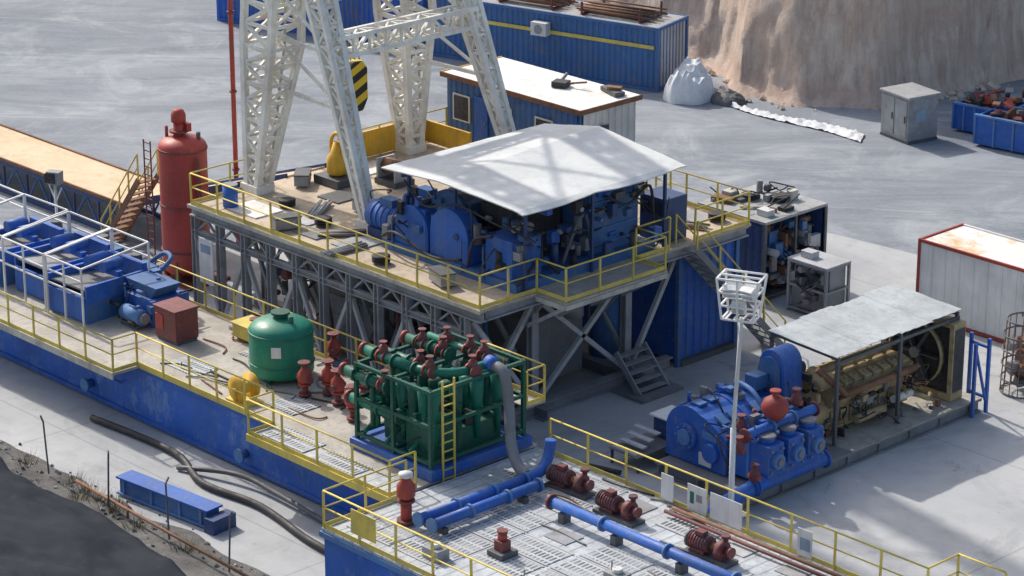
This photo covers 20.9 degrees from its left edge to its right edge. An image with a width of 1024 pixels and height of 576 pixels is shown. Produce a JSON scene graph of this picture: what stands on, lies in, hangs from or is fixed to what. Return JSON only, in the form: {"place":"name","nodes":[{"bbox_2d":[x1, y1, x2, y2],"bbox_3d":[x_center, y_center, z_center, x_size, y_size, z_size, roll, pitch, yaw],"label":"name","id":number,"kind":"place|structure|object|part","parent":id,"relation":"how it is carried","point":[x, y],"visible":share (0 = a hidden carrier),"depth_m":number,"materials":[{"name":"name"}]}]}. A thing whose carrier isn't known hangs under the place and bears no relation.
{"place":"outdoors","nodes":[
{"label":"outdoors","id":0,"kind":"place"},
{"bbox_2d":[0,440,269,575],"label":"terrain berm","id":1,"kind":"structure","parent":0,"point":[194,564],"depth_m":80.29,"materials":[{"name":"soil"}]},
{"bbox_2d":[40,415,49,473],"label":"fence post","id":2,"kind":"object","parent":1,"relation":"on","point":[45,444],"visible":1,"depth_m":83.69,"materials":[{"name":"metal"}]},
{"bbox_2d":[0,457,186,575],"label":"pit liner","id":3,"kind":"object","parent":1,"relation":"on","point":[44,532],"visible":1,"depth_m":76.98,"materials":[{"name":"black plastic"}]},
{"bbox_2d":[12,448,197,553],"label":"dry weeds","id":4,"kind":"object","parent":1,"relation":"on","point":[84,491],"visible":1,"depth_m":82.09,"materials":[{"name":"brown plant"}]},
{"bbox_2d":[107,450,108,505],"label":"fence post","id":5,"kind":"object","parent":1,"relation":"on","point":[108,478],"visible":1,"depth_m":81.39,"materials":[{"name":"metal"}]},
{"bbox_2d":[0,440,264,574],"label":"loose stones","id":6,"kind":"object","parent":1,"relation":"on","point":[133,530],"visible":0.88,"depth_m":81.30,"materials":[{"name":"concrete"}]},
{"bbox_2d":[75,479,248,575],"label":"ground pipe","id":7,"kind":"object","parent":1,"relation":"on","point":[202,551],"visible":1,"depth_m":79.57,"materials":[{"name":"metal"}]},
{"bbox_2d":[165,477,169,538],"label":"fence post","id":8,"kind":"object","parent":1,"relation":"on","point":[166,497],"visible":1,"depth_m":79.28,"materials":[{"name":"metal"}]},
{"bbox_2d":[228,511,232,572],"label":"fence post","id":9,"kind":"object","parent":1,"relation":"on","point":[231,513],"visible":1,"depth_m":77.20,"materials":[{"name":"metal"}]},
{"bbox_2d":[249,316,258,321],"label":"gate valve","id":10,"kind":"object","parent":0,"point":[252,318],"visible":0.15,"depth_m":87.96,"materials":[{"name":"metal"}]},
{"bbox_2d":[0,0,1023,262],"bbox_3d":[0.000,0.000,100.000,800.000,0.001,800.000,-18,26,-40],"label":"ground","id":11,"kind":"structure","parent":0,"point":[114,82],"depth_m":119.27,"materials":[{"name":"grey concrete"}]},
{"bbox_2d":[0,123,326,240],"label":"pipe catwalk","id":12,"kind":"object","parent":11,"relation":"on","point":[110,185],"visible":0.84,"depth_m":107.88,"materials":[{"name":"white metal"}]},
{"bbox_2d":[216,0,427,53],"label":"shipping container","id":13,"kind":"object","parent":11,"relation":"on","point":[365,12],"visible":0.2,"depth_m":132.54,"materials":[{"name":"blue metal"}]},
{"bbox_2d":[0,233,1023,575],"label":"concrete pad","id":14,"kind":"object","parent":11,"relation":"on","point":[938,495],"visible":0.2,"depth_m":84.76,"materials":[{"name":"grey concrete"}]},
{"bbox_2d":[44,169,63,218],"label":"floodlight pole","id":15,"kind":"object","parent":14,"relation":"on","point":[53,177],"visible":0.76,"depth_m":97.70,"materials":[{"name":"grey metal"}]},
{"bbox_2d":[116,470,235,535],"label":"steel beam","id":16,"kind":"structure","parent":14,"relation":"on","point":[208,516],"depth_m":81.17,"materials":[{"name":"blue metal"}]},
{"bbox_2d":[143,108,230,291],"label":"gas separator","id":17,"kind":"object","parent":14,"relation":"on","point":[182,153],"visible":0.72,"depth_m":99.05,"materials":[{"name":"metal"}]},
{"bbox_2d":[89,414,324,552],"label":"ground hose","id":18,"kind":"object","parent":14,"relation":"on","point":[260,506],"visible":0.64,"depth_m":82.89,"materials":[{"name":"black rubber"}]},
{"bbox_2d":[227,0,239,242],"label":"vent pipe","id":19,"kind":"object","parent":14,"relation":"on","point":[233,92],"visible":0.86,"depth_m":102.34,"materials":[{"name":"metal"}]},
{"bbox_2d":[176,465,327,523],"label":"ground hose","id":20,"kind":"object","parent":14,"relation":"on","point":[302,508],"visible":0.81,"depth_m":82.88,"materials":[{"name":"rubber"}]},
{"bbox_2d":[0,225,536,514],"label":"mud tank","id":21,"kind":"object","parent":14,"relation":"on","point":[285,435],"visible":0.5,"depth_m":86.28,"materials":[{"name":"metal"}]},
{"bbox_2d":[0,184,25,216],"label":"tubular frame","id":22,"kind":"object","parent":21,"relation":"on","point":[20,193],"visible":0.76,"depth_m":96.52,"materials":[{"name":"white metal"}]},
{"bbox_2d":[0,194,68,291],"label":"tubular frame","id":23,"kind":"object","parent":21,"relation":"on","point":[47,216],"visible":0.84,"depth_m":95.03,"materials":[{"name":"white metal"}]},
{"bbox_2d":[0,216,74,286],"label":"shale shaker","id":24,"kind":"object","parent":21,"relation":"on","point":[38,235],"visible":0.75,"depth_m":95.15,"materials":[{"name":"metal"}]},
{"bbox_2d":[1,211,111,310],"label":"tubular frame","id":25,"kind":"object","parent":21,"relation":"on","point":[38,252],"visible":0.84,"depth_m":92.74,"materials":[{"name":"white metal"}]},
{"bbox_2d":[14,231,123,301],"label":"shale shaker","id":26,"kind":"object","parent":21,"relation":"on","point":[74,254],"visible":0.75,"depth_m":93.61,"materials":[{"name":"metal"}]},
{"bbox_2d":[44,227,150,326],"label":"tubular frame","id":27,"kind":"object","parent":21,"relation":"on","point":[62,274],"visible":0.85,"depth_m":91.10,"materials":[{"name":"white metal"}]},
{"bbox_2d":[47,250,158,324],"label":"shale shaker","id":28,"kind":"object","parent":21,"relation":"on","point":[102,282],"visible":0.84,"depth_m":91.38,"materials":[{"name":"metal"}]},
{"bbox_2d":[109,250,193,329],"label":"blue mixing unit","id":29,"kind":"object","parent":21,"relation":"on","point":[142,295],"visible":0.75,"depth_m":90.60,"materials":[{"name":"metal"}]},
{"bbox_2d":[152,297,199,345],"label":"tool box","id":30,"kind":"object","parent":21,"relation":"on","point":[176,320],"visible":1,"depth_m":88.97,"materials":[{"name":"metal"}]},
{"bbox_2d":[230,315,253,341],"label":"storage box","id":31,"kind":"object","parent":21,"relation":"on","point":[240,326],"visible":0.35,"depth_m":89.17,"materials":[{"name":"metal"}]},
{"bbox_2d":[226,371,263,406],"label":"hose reel","id":32,"kind":"object","parent":21,"relation":"on","point":[236,383],"visible":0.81,"depth_m":84.20,"materials":[{"name":"yellow metal"}]},
{"bbox_2d":[247,308,314,384],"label":"green tank","id":33,"kind":"object","parent":21,"relation":"on","point":[281,342],"visible":0.95,"depth_m":85.34,"materials":[{"name":"green metal"}]},
{"bbox_2d":[296,360,313,397],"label":"gate valve","id":34,"kind":"object","parent":21,"relation":"on","point":[304,378],"visible":1,"depth_m":84.41,"materials":[{"name":"metal"}]},
{"bbox_2d":[318,358,334,395],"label":"gate valve","id":35,"kind":"object","parent":21,"relation":"on","point":[325,376],"visible":0.86,"depth_m":84.52,"materials":[{"name":"metal"}]},
{"bbox_2d":[327,331,340,366],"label":"gate valve","id":36,"kind":"object","parent":21,"relation":"on","point":[333,347],"visible":0.94,"depth_m":86.72,"materials":[{"name":"metal"}]},
{"bbox_2d":[329,368,345,405],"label":"gate valve","id":37,"kind":"object","parent":21,"relation":"on","point":[337,386],"visible":0.84,"depth_m":83.79,"materials":[{"name":"metal"}]},
{"bbox_2d":[344,383,354,421],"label":"gate valve","id":38,"kind":"object","parent":21,"relation":"on","point":[350,408],"visible":0.48,"depth_m":82.64,"materials":[{"name":"metal"}]},
{"bbox_2d":[359,370,369,392],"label":"gate valve","id":39,"kind":"object","parent":21,"relation":"on","point":[362,386],"visible":0.08,"depth_m":83.82,"materials":[{"name":"metal"}]},
{"bbox_2d":[338,326,545,482],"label":"desander manifold","id":40,"kind":"object","parent":21,"relation":"on","point":[441,421],"visible":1,"depth_m":79.77,"materials":[{"name":"metal"}]},
{"bbox_2d":[483,354,529,475],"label":"transfer hose","id":41,"kind":"object","parent":40,"relation":"attached to","point":[495,364],"visible":1,"depth_m":79.03,"materials":[{"name":"rubber"}]},
{"bbox_2d":[187,107,786,424],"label":"rig substructure","id":42,"kind":"object","parent":14,"relation":"on","point":[358,294],"visible":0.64,"depth_m":90.65,"materials":[{"name":"metal"}]},
{"bbox_2d":[222,182,237,207],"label":"steel drum","id":43,"kind":"object","parent":42,"relation":"on","point":[230,194],"visible":0.93,"depth_m":93.95,"materials":[{"name":"blue metal"}]},
{"bbox_2d":[272,211,301,230],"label":"tool chest","id":44,"kind":"object","parent":42,"relation":"on","point":[278,224],"visible":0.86,"depth_m":91.81,"materials":[{"name":"metal"}]},
{"bbox_2d":[278,197,295,207],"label":"hose coil","id":45,"kind":"object","parent":42,"relation":"on","point":[288,201],"visible":0.91,"depth_m":94.04,"materials":[{"name":"black rubber"}]},
{"bbox_2d":[293,167,311,186],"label":"tool chest","id":46,"kind":"object","parent":42,"relation":"on","point":[302,176],"visible":1,"depth_m":96.21,"materials":[{"name":"metal"}]},
{"bbox_2d":[306,199,332,216],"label":"pipe bundle","id":47,"kind":"object","parent":42,"relation":"on","point":[321,210],"visible":0.9,"depth_m":93.72,"materials":[{"name":"metal"}]},
{"bbox_2d":[314,215,331,226],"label":"hose coil","id":48,"kind":"object","parent":42,"relation":"on","point":[317,222],"visible":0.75,"depth_m":92.16,"materials":[{"name":"black rubber"}]},
{"bbox_2d":[314,131,350,189],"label":"top swivel","id":49,"kind":"object","parent":42,"relation":"on","point":[334,176],"visible":0.75,"depth_m":96.31,"materials":[{"name":"metal"}]},
{"bbox_2d":[318,229,366,235],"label":"pipe bundle","id":50,"kind":"object","parent":42,"relation":"on","point":[340,232],"visible":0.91,"depth_m":91.31,"materials":[{"name":"metal"}]},
{"bbox_2d":[320,241,367,256],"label":"pipe bundle","id":51,"kind":"object","parent":42,"relation":"on","point":[342,249],"visible":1,"depth_m":89.75,"materials":[{"name":"metal"}]},
{"bbox_2d":[351,194,380,211],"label":"tool chest","id":52,"kind":"object","parent":42,"relation":"on","point":[376,196],"visible":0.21,"depth_m":93.74,"materials":[{"name":"metal"}]},
{"bbox_2d":[239,0,515,230],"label":"drilling mast","id":53,"kind":"object","parent":42,"relation":"on","point":[469,16],"visible":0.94,"depth_m":94.92,"materials":[{"name":"white metal"}]},
{"bbox_2d":[342,0,367,111],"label":"travelling block","id":54,"kind":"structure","parent":53,"relation":"hanging from","point":[358,67],"depth_m":96.63,"materials":[{"name":"metal"}]},
{"bbox_2d":[372,252,389,263],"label":"hose coil","id":55,"kind":"object","parent":42,"relation":"on","point":[377,259],"visible":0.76,"depth_m":88.53,"materials":[{"name":"black rubber"}]},
{"bbox_2d":[374,153,414,189],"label":"floor winch","id":56,"kind":"object","parent":42,"relation":"on","point":[390,179],"visible":0.69,"depth_m":96.57,"materials":[{"name":"metal"}]},
{"bbox_2d":[428,264,455,286],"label":"tool chest","id":57,"kind":"object","parent":42,"relation":"on","point":[440,270],"visible":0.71,"depth_m":86.61,"materials":[{"name":"metal"}]},
{"bbox_2d":[364,179,669,293],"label":"drawworks","id":58,"kind":"object","parent":42,"relation":"on","point":[475,235],"visible":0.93,"depth_m":88.17,"materials":[{"name":"metal"}]},
{"bbox_2d":[381,123,685,291],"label":"canopy roof","id":59,"kind":"structure","parent":42,"relation":"on","point":[525,172],"depth_m":88.37,"materials":[{"name":"white metal"}]},
{"bbox_2d":[440,56,642,141],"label":"doghouse cabin","id":60,"kind":"object","parent":42,"relation":"on","point":[534,97],"visible":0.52,"depth_m":99.02,"materials":[{"name":"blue metal"}]},
{"bbox_2d":[453,92,469,123],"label":"window","id":61,"kind":"structure","parent":60,"relation":"in","point":[461,103],"depth_m":101.03,"materials":[{"name":"grey glass"}]},
{"bbox_2d":[474,96,487,141],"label":"door","id":62,"kind":"structure","parent":60,"relation":"in","point":[480,110],"depth_m":100.42,"materials":[{"name":"metal"}]},
{"bbox_2d":[535,116,552,125],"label":"window","id":63,"kind":"structure","parent":60,"relation":"in","point":[538,120],"depth_m":98.07,"materials":[{"name":"grey glass"}]},
{"bbox_2d":[551,72,586,88],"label":"roof debris","id":64,"kind":"object","parent":60,"relation":"on","point":[563,82],"visible":1,"depth_m":99.28,"materials":[{"name":"metal"}]},
{"bbox_2d":[600,85,624,96],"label":"roof debris","id":65,"kind":"object","parent":60,"relation":"on","point":[614,90],"visible":1,"depth_m":98.35,"materials":[{"name":"metal"}]},
{"bbox_2d":[639,186,686,242],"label":"cabin","id":66,"kind":"object","parent":42,"relation":"on","point":[678,202],"visible":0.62,"depth_m":90.75,"materials":[{"name":"blue metal"}]},
{"bbox_2d":[641,197,662,216],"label":"window","id":67,"kind":"structure","parent":66,"relation":"in","point":[658,206],"depth_m":90.54,"materials":[{"name":"black glass"}]},
{"bbox_2d":[687,221,710,228],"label":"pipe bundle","id":68,"kind":"object","parent":42,"relation":"on","point":[691,224],"visible":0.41,"depth_m":92.04,"materials":[{"name":"metal"}]},
{"bbox_2d":[708,210,725,220],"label":"hose coil","id":69,"kind":"object","parent":42,"relation":"on","point":[712,213],"visible":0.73,"depth_m":92.67,"materials":[{"name":"black rubber"}]},
{"bbox_2d":[531,447,621,474],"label":"ground hose","id":70,"kind":"object","parent":14,"relation":"on","point":[612,470],"visible":0.3,"depth_m":84.11,"materials":[{"name":"rubber"}]},
{"bbox_2d":[582,239,739,367],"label":"blue equipment house","id":71,"kind":"structure","parent":14,"relation":"on","point":[688,326],"depth_m":92.90,"materials":[{"name":"metal"}]},
{"bbox_2d":[319,418,1007,575],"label":"suction tank","id":72,"kind":"object","parent":14,"relation":"on","point":[376,539],"visible":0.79,"depth_m":75.17,"materials":[{"name":"metal"}]},
{"bbox_2d":[396,470,415,525],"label":"relief valve stack","id":73,"kind":"object","parent":72,"relation":"on","point":[405,490],"visible":1,"depth_m":75.56,"materials":[{"name":"red metal"}]},
{"bbox_2d":[422,536,448,562],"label":"junction box","id":74,"kind":"object","parent":72,"relation":"on","point":[441,553],"visible":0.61,"depth_m":73.71,"materials":[{"name":"metal"}]},
{"bbox_2d":[487,528,517,560],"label":"tank agitator","id":75,"kind":"object","parent":72,"relation":"on","point":[502,549],"visible":1,"depth_m":73.84,"materials":[{"name":"metal"}]},
{"bbox_2d":[544,462,596,500],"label":"centrifugal pump","id":76,"kind":"object","parent":72,"relation":"on","point":[561,477],"visible":1,"depth_m":77.85,"materials":[{"name":"metal"}]},
{"bbox_2d":[603,561,631,575],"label":"junction box","id":77,"kind":"object","parent":72,"relation":"on","point":[616,571],"visible":1,"depth_m":72.30,"materials":[{"name":"metal"}]},
{"bbox_2d":[592,488,644,528],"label":"centrifugal pump","id":78,"kind":"object","parent":72,"relation":"on","point":[612,504],"visible":1,"depth_m":76.15,"materials":[{"name":"metal"}]},
{"bbox_2d":[412,438,842,575],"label":"deck pipework","id":79,"kind":"object","parent":72,"relation":"on","point":[519,488],"visible":1,"depth_m":75.45,"materials":[{"name":"metal"}]},
{"bbox_2d":[682,528,738,568],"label":"centrifugal pump","id":80,"kind":"object","parent":72,"relation":"on","point":[701,543],"visible":1,"depth_m":73.68,"materials":[{"name":"metal"}]},
{"bbox_2d":[715,268,767,500],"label":"floodlight pole","id":81,"kind":"object","parent":14,"relation":"on","point":[732,288],"visible":0.89,"depth_m":77.46,"materials":[{"name":"white metal"}]},
{"bbox_2d":[698,179,827,300],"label":"generator container","id":82,"kind":"object","parent":14,"relation":"on","point":[783,227],"visible":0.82,"depth_m":98.97,"materials":[{"name":"metal"}]},
{"bbox_2d":[654,389,981,510],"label":"pump skid","id":83,"kind":"object","parent":14,"relation":"on","point":[871,437],"visible":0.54,"depth_m":85.68,"materials":[{"name":"metal"}]},
{"bbox_2d":[666,343,831,513],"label":"mud pump","id":84,"kind":"object","parent":83,"relation":"on","point":[780,437],"visible":0.95,"depth_m":82.97,"materials":[{"name":"metal"}]},
{"bbox_2d":[798,315,965,436],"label":"diesel engine","id":85,"kind":"object","parent":83,"relation":"on","point":[932,362],"visible":0.84,"depth_m":87.12,"materials":[{"name":"metal"}]},
{"bbox_2d":[786,248,850,313],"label":"machine rack","id":86,"kind":"object","parent":14,"relation":"on","point":[819,284],"visible":0.92,"depth_m":96.95,"materials":[{"name":"metal"}]},
{"bbox_2d":[768,284,991,445],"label":"engine shelter","id":87,"kind":"object","parent":14,"relation":"on","point":[863,321],"visible":0.98,"depth_m":86.79,"materials":[{"name":"metal"}]},
{"bbox_2d":[916,223,1023,347],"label":"site office container","id":88,"kind":"object","parent":14,"relation":"on","point":[975,274],"visible":0.77,"depth_m":95.33,"materials":[{"name":"metal"}]},
{"bbox_2d":[1020,285,1023,335],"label":"door","id":89,"kind":"structure","parent":88,"relation":"in","point":[1022,310],"depth_m":93.74,"materials":[{"name":"metal"}]},
{"bbox_2d":[999,312,1023,398],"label":"wire basket","id":90,"kind":"object","parent":14,"relation":"on","point":[1015,367],"visible":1,"depth_m":89.97,"materials":[{"name":"metal"}]},
{"bbox_2d":[433,0,688,92],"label":"shipping container","id":91,"kind":"object","parent":11,"relation":"on","point":[648,55],"visible":0.66,"depth_m":125.91,"materials":[{"name":"blue metal"}]},
{"bbox_2d":[498,0,577,9],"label":"pipe rack","id":92,"kind":"object","parent":91,"relation":"on","point":[557,3],"visible":1,"depth_m":127.02,"materials":[{"name":"metal"}]},
{"bbox_2d":[575,0,667,23],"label":"pipe rack","id":93,"kind":"object","parent":91,"relation":"on","point":[641,15],"visible":1,"depth_m":125.51,"materials":[{"name":"metal"}]},
{"bbox_2d":[663,57,713,104],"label":"draped tarp","id":94,"kind":"object","parent":11,"relation":"on","point":[689,82],"visible":1,"depth_m":122.63,"materials":[{"name":"white plastic"}]},
{"bbox_2d":[710,88,745,106],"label":"debris heap","id":95,"kind":"object","parent":11,"relation":"on","point":[725,97],"visible":1,"depth_m":122.56,"materials":[{"name":"grey stone"}]},
{"bbox_2d":[732,102,863,141],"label":"fabric strip","id":96,"kind":"object","parent":11,"relation":"on","point":[855,134],"visible":1,"depth_m":119.45,"materials":[{"name":"white fabric"}]},
{"bbox_2d":[705,66,1009,110],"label":"fallen rubble","id":97,"kind":"object","parent":11,"relation":"on","point":[956,94],"visible":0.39,"depth_m":123.73,"materials":[{"name":"stone"}]},
{"bbox_2d":[880,82,941,144],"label":"electrical cabinet","id":98,"kind":"object","parent":11,"relation":"on","point":[909,113],"visible":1,"depth_m":117.00,"materials":[{"name":"metal"}]},
{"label":"door","id":99,"kind":"part","parent":98,"relation":"part of","materials":[{"name":"metal"}]},
{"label":"door","id":100,"kind":"part","parent":98,"relation":"part of","materials":[{"name":"metal"}]},
{"bbox_2d":[951,87,1023,132],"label":"steel skip","id":101,"kind":"object","parent":11,"relation":"on","point":[964,111],"visible":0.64,"depth_m":118.17,"materials":[{"name":"blue metal"}]},
{"bbox_2d":[973,96,1023,152],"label":"steel skip","id":102,"kind":"object","parent":11,"relation":"on","point":[992,129],"visible":1,"depth_m":115.93,"materials":[{"name":"blue metal"}]},
{"bbox_2d":[1010,89,1023,97],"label":"scrap pile","id":103,"kind":"object","parent":11,"relation":"on","point":[1011,96],"visible":0.2,"depth_m":118.97,"materials":[{"name":"metal"}]},
{"bbox_2d":[609,405,675,473],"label":"stairs","id":104,"kind":"structure","parent":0,"point":[649,441],"depth_m":84.94,"materials":[{"name":"metal"}]},
{"bbox_2d":[587,0,1023,108],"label":"hill cliff","id":105,"kind":"structure","parent":0,"point":[858,54],"depth_m":123.36,"materials":[{"name":"brown stone"}]}
]}

